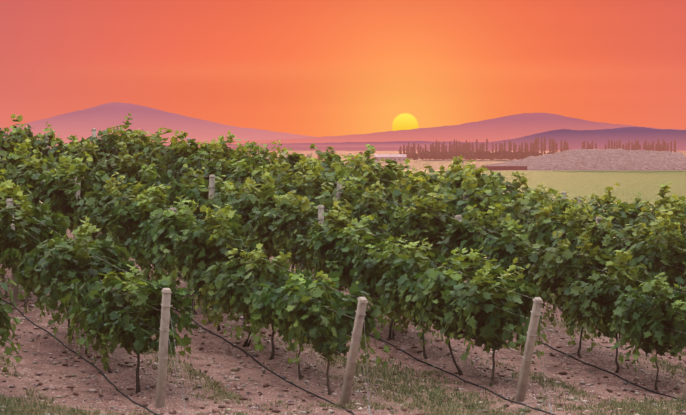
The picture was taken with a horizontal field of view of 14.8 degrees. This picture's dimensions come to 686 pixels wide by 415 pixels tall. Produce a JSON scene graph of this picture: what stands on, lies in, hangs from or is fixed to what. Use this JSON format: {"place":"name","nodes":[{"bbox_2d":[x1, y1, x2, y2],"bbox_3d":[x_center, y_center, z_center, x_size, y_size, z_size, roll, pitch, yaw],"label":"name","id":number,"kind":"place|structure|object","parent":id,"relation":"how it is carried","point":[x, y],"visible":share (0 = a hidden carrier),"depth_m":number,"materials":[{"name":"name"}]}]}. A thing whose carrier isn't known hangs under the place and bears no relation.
{"place":"outdoors","nodes":[
{"label":"outdoors","id":0,"kind":"place"},
{"bbox_2d":[1,102,312,144],"bbox_3d":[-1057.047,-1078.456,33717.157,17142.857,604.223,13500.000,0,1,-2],"label":"mountain","id":1,"kind":"structure","parent":0,"point":[79,124],"depth_m":33127.30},
{"bbox_2d":[49,141,485,147],"bbox_3d":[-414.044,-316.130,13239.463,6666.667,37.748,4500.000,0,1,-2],"label":"hills","id":2,"kind":"structure","parent":0,"point":[379,144],"depth_m":13107.52,"materials":[{"name":"purple"}]},
{"bbox_2d":[0,151,685,414],"bbox_3d":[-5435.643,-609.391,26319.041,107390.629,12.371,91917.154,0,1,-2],"label":"ground","id":3,"kind":"structure","parent":0,"point":[631,183],"depth_m":49.36,"materials":[{"name":"brown soil"}]},
{"bbox_2d":[0,274,685,414],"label":"grass tufts","id":4,"kind":"object","parent":3,"relation":"on","point":[436,401],"visible":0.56,"depth_m":46.54,"materials":[{"name":"green plant"}]},
{"bbox_2d":[0,274,685,414],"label":"field stones","id":5,"kind":"object","parent":3,"relation":"on","point":[128,364],"visible":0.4,"depth_m":48.09,"materials":[{"name":"brown stone"}]},
{"bbox_2d":[1,267,685,414],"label":"drip irrigation hoses","id":6,"kind":"object","parent":3,"relation":"on","point":[324,398],"visible":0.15,"depth_m":49.07,"materials":[{"name":"black"}]},
{"bbox_2d":[6,128,685,407],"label":"trellis posts","id":7,"kind":"object","parent":3,"relation":"on","point":[162,356],"visible":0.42,"depth_m":45.39,"materials":[{"name":"grey wood"}]},
{"bbox_2d":[374,154,406,161],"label":"farm shed","id":8,"kind":"structure","parent":3,"relation":"on","point":[398,157],"depth_m":1946.76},
{"bbox_2d":[318,150,552,159],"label":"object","id":9,"kind":"object","parent":3,"relation":"on","point":[476,155],"visible":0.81,"depth_m":2253.09,"materials":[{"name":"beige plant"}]},
{"bbox_2d":[399,136,675,155],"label":"row of trees","id":10,"kind":"object","parent":3,"relation":"on","point":[554,149],"visible":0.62,"depth_m":2708.78,"materials":[{"name":"brown plant"}]},
{"bbox_2d":[475,148,685,169],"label":"rubble mound","id":11,"kind":"object","parent":3,"relation":"on","point":[600,159],"visible":0.9,"depth_m":1370.81,"materials":[{"name":"grey gravel"}]},
{"bbox_2d":[0,0,685,136],"label":"sky","id":12,"kind":"structure","parent":0,"point":[315,68],"materials":[{"name":"orange"}]},
{"bbox_2d":[3,126,685,413],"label":"trellis wires","id":13,"kind":"object","parent":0,"point":[357,297],"visible":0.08,"depth_m":47.97,"materials":[{"name":"grey metal"}]},
{"bbox_2d":[50,127,685,150],"bbox_3d":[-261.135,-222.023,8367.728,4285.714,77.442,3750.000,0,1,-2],"label":"ridge","id":14,"kind":"structure","parent":0,"point":[574,139],"depth_m":8181.93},
{"bbox_2d":[165,113,683,144],"bbox_3d":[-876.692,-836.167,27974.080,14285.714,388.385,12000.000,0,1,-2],"label":"mountain","id":15,"kind":"structure","parent":0,"point":[510,127],"depth_m":27816.56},
{"bbox_2d":[481,166,526,169],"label":"boundary wall","id":16,"kind":"structure","parent":0,"point":[507,167],"depth_m":1340.66,"materials":[{"name":"brick"}]}
]}

